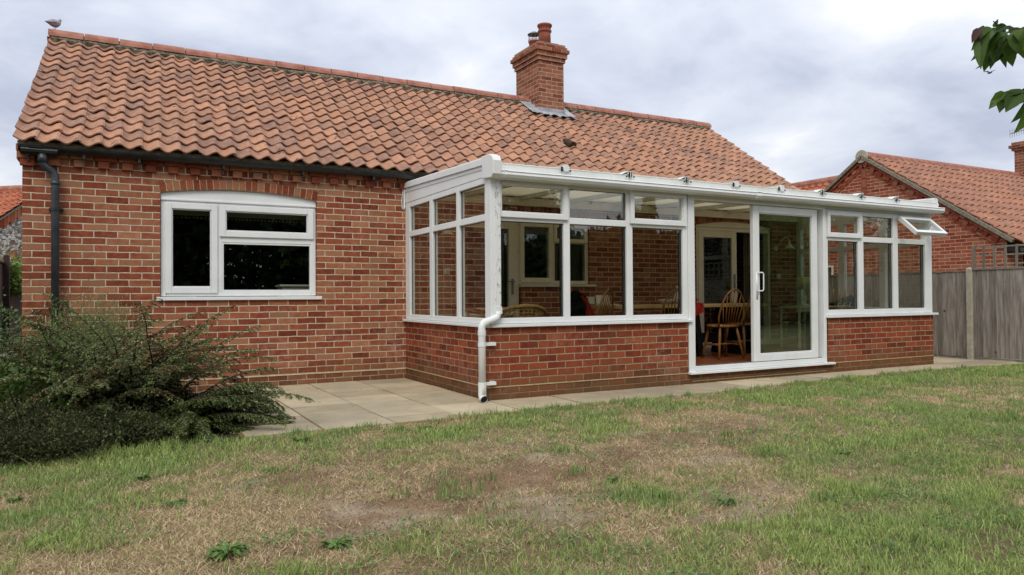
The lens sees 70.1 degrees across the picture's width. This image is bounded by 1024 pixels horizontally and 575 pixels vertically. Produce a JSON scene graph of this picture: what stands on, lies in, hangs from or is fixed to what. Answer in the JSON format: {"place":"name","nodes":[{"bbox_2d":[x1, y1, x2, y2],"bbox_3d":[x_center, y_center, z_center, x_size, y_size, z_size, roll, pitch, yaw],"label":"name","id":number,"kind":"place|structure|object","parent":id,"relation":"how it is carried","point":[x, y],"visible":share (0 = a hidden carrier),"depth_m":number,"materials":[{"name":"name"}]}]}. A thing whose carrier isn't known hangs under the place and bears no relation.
{"place":"outdoors","nodes":[
{"label":"outdoors","id":0,"kind":"place"},
{"bbox_2d":[160,296,195,296],"bbox_3d":[-3.903,0.062,8.570,0.420,0.135,0.230,0,-1,-28],"label":"storage box","id":1,"kind":"object","parent":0,"point":[177,296],"depth_m":8.47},
{"bbox_2d":[275,285,308,289],"bbox_3d":[-2.684,0.049,9.302,0.600,0.165,0.360,0,-1,-28],"label":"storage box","id":2,"kind":"object","parent":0,"point":[293,287],"visible":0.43,"depth_m":9.11,"materials":[{"name":"white plastic"}]},
{"bbox_2d":[0,357,1023,574],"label":"lawn ground","id":3,"kind":"structure","parent":0,"point":[398,510],"depth_m":3.92,"materials":[{"name":"green plant"}]},
{"bbox_2d":[0,287,21,367],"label":"rose bush","id":4,"kind":"object","parent":3,"relation":"on","point":[6,323],"visible":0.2,"depth_m":7.54,"materials":[{"name":"green plant"}]},
{"bbox_2d":[6,495,23,503],"bbox_3d":[-2.603,1.112,3.819,0.088,0.037,0.104,0,-1,-30],"label":"leafy weed","id":5,"kind":"object","parent":3,"relation":"on","point":[13,499],"visible":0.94,"depth_m":3.81,"materials":[{"name":"green plant"}]},
{"bbox_2d":[0,316,115,391],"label":"feathery herb","id":6,"kind":"object","parent":3,"relation":"on","point":[31,389],"visible":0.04,"depth_m":6.22,"materials":[{"name":"green plant"}]},
{"bbox_2d":[0,337,117,422],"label":"broad leaved plant","id":7,"kind":"object","parent":3,"relation":"on","point":[17,389],"visible":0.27,"depth_m":5.36,"materials":[{"name":"green plant"}]},
{"bbox_2d":[2,363,115,465],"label":"straw stalks","id":8,"kind":"object","parent":3,"relation":"on","point":[48,420],"visible":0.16,"depth_m":5.09,"materials":[{"name":"beige plant"}]},
{"bbox_2d":[0,390,201,471],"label":"shrub","id":9,"kind":"object","parent":3,"relation":"on","point":[31,442],"visible":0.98,"depth_m":4.87,"materials":[{"name":"green plant"}]},
{"bbox_2d":[11,278,206,397],"bbox_3d":[-3.900,0.479,6.928,1.856,1.413,1.211,0,-1,-28],"label":"feathery herb","id":10,"kind":"object","parent":3,"relation":"on","point":[110,324],"visible":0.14,"depth_m":7.03,"materials":[{"name":"green plant"}]},
{"bbox_2d":[134,473,150,480],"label":"leafy weed","id":11,"kind":"object","parent":3,"relation":"on","point":[143,476],"visible":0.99,"depth_m":4.29,"materials":[{"name":"green plant"}]},
{"bbox_2d":[0,291,314,452],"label":"cotoneaster shrub","id":12,"kind":"object","parent":3,"relation":"on","point":[163,391],"visible":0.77,"depth_m":5.65,"materials":[{"name":"green plant"}]},
{"bbox_2d":[161,498,186,507],"bbox_3d":[-1.733,1.118,3.776,0.150,0.034,0.128,-1,-1,27],"label":"leafy weed","id":13,"kind":"object","parent":3,"relation":"on","point":[178,500],"visible":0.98,"depth_m":3.76,"materials":[{"name":"green plant"}]},
{"bbox_2d":[204,540,249,563],"bbox_3d":[-1.185,1.098,3.037,0.176,0.063,0.206,0,-1,-12],"label":"leafy weed","id":14,"kind":"object","parent":3,"relation":"on","point":[220,551],"visible":1,"depth_m":3.01,"materials":[{"name":"green plant"}]},
{"bbox_2d":[261,466,283,472],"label":"leafy weed","id":15,"kind":"object","parent":3,"relation":"on","point":[268,469],"visible":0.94,"depth_m":4.47,"materials":[{"name":"green plant"}]},
{"bbox_2d":[291,436,311,443],"bbox_3d":[-1.547,1.129,5.372,0.177,0.054,0.151,-1,-1,35],"label":"leafy weed","id":16,"kind":"object","parent":3,"relation":"on","point":[296,439],"visible":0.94,"depth_m":5.36,"materials":[{"name":"green plant"}]},
{"bbox_2d":[320,536,352,551],"bbox_3d":[-0.750,1.096,3.107,0.157,0.048,0.134,0,-1,5],"label":"leafy weed","id":17,"kind":"object","parent":3,"relation":"on","point":[332,543],"visible":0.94,"depth_m":3.10,"materials":[{"name":"green plant"}]},
{"bbox_2d":[604,476,619,482],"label":"leafy weed","id":18,"kind":"object","parent":3,"relation":"on","point":[613,479],"visible":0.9,"depth_m":4.16,"materials":[{"name":"green plant"}]},
{"bbox_2d":[716,496,735,506],"bbox_3d":[1.089,1.091,3.711,0.100,0.036,0.118,-1,-1,26],"label":"leafy weed","id":19,"kind":"object","parent":3,"relation":"on","point":[725,501],"visible":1,"depth_m":3.71,"materials":[{"name":"green plant"}]},
{"bbox_2d":[839,451,850,455],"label":"leafy weed","id":20,"kind":"object","parent":3,"relation":"on","point":[844,452],"visible":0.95,"depth_m":4.82,"materials":[{"name":"green plant"}]},
{"bbox_2d":[830,526,860,536],"bbox_3d":[1.477,1.092,3.229,0.146,0.039,0.171,-1,-1,21],"label":"leafy weed","id":21,"kind":"object","parent":3,"relation":"on","point":[842,532],"visible":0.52,"depth_m":3.24,"materials":[{"name":"green plant"}]},
{"bbox_2d":[828,270,966,356],"bbox_3d":[6.037,0.457,14.143,0.032,1.395,5.472,0,-1,-28],"label":"board fence","id":22,"kind":"object","parent":3,"relation":"on","point":[949,307],"visible":0.12,"depth_m":12.14,"materials":[{"name":"grey wood"}]},
{"bbox_2d":[934,267,1023,362],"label":"board fence","id":23,"kind":"object","parent":3,"relation":"on","point":[998,312],"visible":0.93,"depth_m":11.31,"materials":[{"name":"grey wood"}]},
{"bbox_2d":[972,244,1023,267],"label":"trellis","id":24,"kind":"object","parent":23,"relation":"on","point":[994,263],"visible":1,"depth_m":11.35,"materials":[{"name":"brown wood"}]},
{"bbox_2d":[971,19,1023,133],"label":"overhanging tree","id":25,"kind":"object","parent":3,"relation":"on","point":[993,45],"visible":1,"depth_m":2.96,"materials":[{"name":"green plant"}]},
{"bbox_2d":[0,0,1023,185],"label":"sky","id":26,"kind":"structure","parent":0,"point":[801,87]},
{"bbox_2d":[201,366,981,439],"bbox_3d":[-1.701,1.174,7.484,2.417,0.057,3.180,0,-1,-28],"label":"patio","id":27,"kind":"structure","parent":0,"point":[336,404],"depth_m":7.07,"materials":[{"name":"beige stone"}]},
{"bbox_2d":[489,357,1023,410],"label":"path","id":28,"kind":"structure","parent":0,"point":[662,391],"depth_m":8.26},
{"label":"ground","id":29,"kind":"structure","parent":0,"visible":0},
{"bbox_2d":[0,185,21,264],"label":"flint house","id":30,"kind":"structure","parent":29,"relation":"on","point":[10,214],"depth_m":22.57,"materials":[{"name":"stone"}]},
{"bbox_2d":[0,255,21,351],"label":"board fence","id":31,"kind":"object","parent":29,"relation":"on","point":[5,279],"visible":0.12,"depth_m":13.43,"materials":[{"name":"brown wood"}]},
{"bbox_2d":[0,242,21,296],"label":"climbing plant","id":32,"kind":"object","parent":31,"relation":"attached to","point":[16,282],"visible":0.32,"depth_m":14.22,"materials":[{"name":"green plant"}]},
{"bbox_2d":[13,22,809,392],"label":"brick house","id":33,"kind":"structure","parent":29,"relation":"on","point":[125,148],"depth_m":9.43,"materials":[{"name":"brick"}]},
{"bbox_2d":[45,19,60,28],"bbox_3d":[-6.376,-3.677,10.142,0.125,0.184,0.226,0,-1,2],"label":"collared dove","id":34,"kind":"object","parent":33,"relation":"on","point":[54,23],"visible":1,"depth_m":10.12,"materials":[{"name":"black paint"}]},
{"bbox_2d":[156,191,321,300],"bbox_3d":[-3.171,-0.492,8.582,1.830,1.278,0.140,0,-1,-28],"label":"window","id":35,"kind":"structure","parent":33,"relation":"in","point":[218,203],"depth_m":8.49,"materials":[{"name":"white plastic"}]},
{"bbox_2d":[173,210,305,222],"bbox_3d":[-3.318,-0.992,8.886,1.850,0.356,0.022,0,-1,-28],"label":"pelmet","id":36,"kind":"object","parent":33,"relation":"attached to","point":[236,215],"visible":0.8,"depth_m":8.92,"materials":[{"name":"black fabric"}]},
{"bbox_2d":[427,219,454,237],"bbox_3d":[-0.923,-0.780,9.644,0.353,0.248,0.200,-1,-1,28],"label":"wall lamp","id":37,"kind":"object","parent":33,"relation":"attached to","point":[447,233],"visible":0.6,"depth_m":9.60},
{"bbox_2d":[443,268,449,274],"bbox_3d":[-0.871,-0.215,9.752,0.086,0.086,0.035,0,-1,-28],"label":"wall switch","id":38,"kind":"object","parent":33,"relation":"attached to","point":[446,271],"depth_m":9.74,"materials":[{"name":"white plastic"}]},
{"bbox_2d":[455,216,518,316],"bbox_3d":[-0.335,0.023,10.096,0.990,1.975,0.174,0,-1,-28],"label":"kitchen door","id":39,"kind":"structure","parent":33,"relation":"in","point":[511,228],"depth_m":10.27,"materials":[{"name":"white plastic"}]},
{"bbox_2d":[455,213,596,286],"bbox_3d":[0.222,-0.529,10.412,2.270,1.041,0.160,0,-1,-28],"label":"kitchen window","id":40,"kind":"structure","parent":33,"relation":"in","point":[551,229],"depth_m":10.58,"materials":[{"name":"white plastic"}]},
{"bbox_2d":[570,228,579,280],"bbox_3d":[0.944,-0.420,11.127,0.220,1.200,0.045,0,-1,-28],"label":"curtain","id":41,"kind":"object","parent":33,"relation":"hanging from","point":[574,262],"visible":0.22,"depth_m":11.13,"materials":[{"name":"fabric"}]},
{"bbox_2d":[696,222,770,338],"bbox_3d":[3.726,-0.043,12.341,1.720,2.111,0.120,0,-1,-28],"label":"inner patio door","id":42,"kind":"structure","parent":33,"relation":"in","point":[716,229],"depth_m":12.30,"materials":[{"name":"white plastic"}]},
{"bbox_2d":[743,233,750,302],"bbox_3d":[4.205,0.006,12.854,0.320,1.950,0.050,0,-1,-28],"label":"curtain","id":43,"kind":"object","parent":33,"relation":"hanging from","point":[746,246],"visible":0.18,"depth_m":12.80,"materials":[{"name":"beige fabric"}]},
{"bbox_2d":[774,237,795,250],"bbox_3d":[4.754,-0.759,12.705,0.353,0.248,0.200,-1,-1,28],"label":"wall lamp","id":44,"kind":"object","parent":33,"relation":"attached to","point":[789,246],"visible":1,"depth_m":12.66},
{"bbox_2d":[403,154,947,402],"bbox_3d":[2.483,-0.075,10.027,7.635,2.625,2.732,0,-1,-28],"label":"conservatory","id":45,"kind":"object","parent":29,"relation":"on","point":[492,354],"visible":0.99,"depth_m":8.63,"materials":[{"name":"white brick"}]},
{"bbox_2d":[405,178,496,323],"bbox_3d":[-0.769,-0.362,8.426,0.070,1.500,2.470,0,-1,-28],"label":"window frame","id":46,"kind":"structure","parent":45,"relation":"in","point":[460,223],"depth_m":8.20,"materials":[{"name":"white plastic"}]},
{"bbox_2d":[446,304,516,316],"bbox_3d":[-0.368,0.585,8.912,0.737,0.779,0.504,0,-1,-28],"label":"wooden armchair","id":47,"kind":"object","parent":45,"relation":"on","point":[475,311],"visible":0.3,"depth_m":8.84,"materials":[{"name":"brown wood"}]},
{"bbox_2d":[479,304,546,316],"bbox_3d":[0.025,0.582,8.681,0.847,0.774,0.671,0,-1,-28],"label":"rattan tub chair","id":48,"kind":"object","parent":45,"relation":"on","point":[543,311],"visible":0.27,"depth_m":8.40,"materials":[{"name":"brown wicker"}]},
{"bbox_2d":[596,289,613,314],"bbox_3d":[0.979,0.491,8.874,0.492,0.950,0.454,-1,-1,34],"label":"windsor chair","id":49,"kind":"object","parent":45,"relation":"on","point":[606,302],"visible":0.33,"depth_m":8.76,"materials":[{"name":"brown wood"}]},
{"bbox_2d":[570,289,588,315],"bbox_3d":[0.779,0.289,8.899,0.282,0.572,0.294,0,-1,-28],"label":"woolly coat","id":50,"kind":"object","parent":49,"relation":"on","point":[578,307],"visible":0.52,"depth_m":8.79,"materials":[{"name":"black fabric"}]},
{"bbox_2d":[581,295,594,315],"bbox_3d":[0.944,0.292,8.815,0.256,0.400,0.106,-1,-1,40],"label":"red cloth","id":51,"kind":"object","parent":49,"relation":"hanging from","point":[589,310],"visible":0.49,"depth_m":8.80,"materials":[{"name":"red fabric"}]},
{"bbox_2d":[660,289,677,313],"bbox_3d":[1.998,0.491,9.440,0.454,0.950,0.492,0,-1,-24],"label":"windsor chair","id":52,"kind":"object","parent":45,"relation":"on","point":[667,297],"visible":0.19,"depth_m":9.22,"materials":[{"name":"brown wood"}]},
{"bbox_2d":[590,303,766,356],"bbox_3d":[2.375,0.608,10.443,2.750,0.740,0.780,0,-1,-28],"label":"dining table","id":53,"kind":"object","parent":45,"relation":"on","point":[712,338],"visible":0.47,"depth_m":10.70,"materials":[{"name":"brown wood"}]},
{"bbox_2d":[588,295,618,304],"bbox_3d":[1.232,0.171,9.909,0.370,0.134,0.254,0,-1,-28],"label":"crockery","id":54,"kind":"object","parent":53,"relation":"on","point":[591,300],"visible":0.67,"depth_m":9.96,"materials":[{"name":"white ceramic"}]},
{"bbox_2d":[658,299,674,303],"bbox_3d":[2.220,0.201,10.467,0.260,0.074,0.257,0,-1,-28],"label":"bowl","id":55,"kind":"object","parent":53,"relation":"on","point":[663,300],"visible":0.56,"depth_m":10.39,"materials":[{"name":"beige ceramic"}]},
{"bbox_2d":[674,286,677,303],"bbox_3d":[2.416,0.107,10.631,0.110,0.264,0.110,0,-1,-28],"label":"bottle","id":56,"kind":"object","parent":53,"relation":"on","point":[675,296],"visible":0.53,"depth_m":10.60,"materials":[{"name":"glass"}]},
{"bbox_2d":[695,297,704,315],"bbox_3d":[2.539,0.257,10.174,0.202,0.283,0.278,0,-1,-28],"label":"red tablecloth","id":57,"kind":"object","parent":53,"relation":"on","point":[699,308],"visible":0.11,"depth_m":10.07,"materials":[{"name":"fabric"}]},
{"bbox_2d":[497,185,923,323],"bbox_3d":[2.933,-0.377,9.125,7.210,1.500,0.070,0,-1,-28],"label":"window frame","id":58,"kind":"structure","parent":45,"relation":"in","point":[564,225],"depth_m":8.21,"materials":[{"name":"white plastic"}]},
{"bbox_2d":[701,289,744,359],"bbox_3d":[2.885,0.491,9.896,0.454,0.950,0.492,0,-1,-20],"label":"windsor chair","id":59,"kind":"object","parent":45,"relation":"on","point":[719,343],"visible":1,"depth_m":9.78,"materials":[{"name":"brown wood"}]},
{"bbox_2d":[721,292,762,355],"bbox_3d":[3.344,0.495,10.507,0.454,0.950,0.492,0,-1,-38],"label":"windsor chair","id":60,"kind":"object","parent":45,"relation":"on","point":[744,340],"visible":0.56,"depth_m":10.35,"materials":[{"name":"brown wood"}]},
{"bbox_2d":[750,205,817,361],"bbox_3d":[3.546,-0.052,9.410,1.180,1.965,0.113,0,-1,-28],"label":"sliding door","id":61,"kind":"structure","parent":45,"relation":"in","point":[755,210],"depth_m":9.32,"materials":[{"name":"white plastic"}]},
{"bbox_2d":[779,306,809,348],"bbox_3d":[4.824,0.639,11.979,0.780,0.675,0.400,0,-1,-28],"label":"side shelf","id":62,"kind":"object","parent":45,"relation":"on","point":[799,329],"visible":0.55,"depth_m":11.82,"materials":[{"name":"green paint"}]},
{"bbox_2d":[795,277,809,305],"bbox_3d":[4.812,0.063,11.981,0.310,0.473,0.310,0,-1,-28],"label":"table lamp","id":63,"kind":"object","parent":62,"relation":"on","point":[802,283],"visible":0.89,"depth_m":11.90,"materials":[{"name":"beige fabric"}]},
{"bbox_2d":[802,312,809,347],"bbox_3d":[5.160,0.678,11.705,0.850,0.585,0.500,0,-1,-28],"label":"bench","id":64,"kind":"object","parent":45,"relation":"on","point":[808,326],"visible":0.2,"depth_m":11.69,"materials":[{"name":"green paint"}]},
{"bbox_2d":[828,295,853,308],"bbox_3d":[5.157,0.255,11.710,0.954,0.268,0.440,0,-1,-28],"label":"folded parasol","id":65,"kind":"object","parent":64,"relation":"on","point":[850,298],"visible":0.36,"depth_m":11.70,"materials":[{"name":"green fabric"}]},
{"bbox_2d":[828,289,850,308],"bbox_3d":[5.161,0.494,11.481,0.681,0.948,0.500,0,-1,-28],"label":"cane chair","id":66,"kind":"object","parent":45,"relation":"on","point":[838,306],"visible":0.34,"depth_m":11.42,"materials":[{"name":"brown wicker"}]},
{"bbox_2d":[796,218,920,310],"bbox_3d":[5.649,-0.359,11.957,0.070,1.500,2.350,0,-1,-28],"label":"window frame","id":67,"kind":"structure","parent":45,"relation":"in","point":[842,248],"depth_m":12.13,"materials":[{"name":"white plastic"}]},
{"bbox_2d":[825,205,931,314],"bbox_3d":[5.217,-0.376,10.357,2.350,1.500,0.070,0,-1,-28],"label":"window frame","id":68,"kind":"structure","parent":45,"relation":"in","point":[925,240],"depth_m":10.45,"materials":[{"name":"white plastic"}]},
{"bbox_2d":[792,141,1023,274],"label":"neighbour house","id":69,"kind":"structure","parent":29,"relation":"on","point":[982,206],"depth_m":16.26,"materials":[{"name":"red brick"}]},
{"bbox_2d":[966,267,973,359],"bbox_3d":[7.355,0.459,11.691,0.100,1.575,0.085,0,-1,-28],"label":"fence post","id":70,"kind":"object","parent":29,"relation":"on","point":[969,308],"visible":0.59,"depth_m":11.66,"materials":[{"name":"concrete"}]}
]}

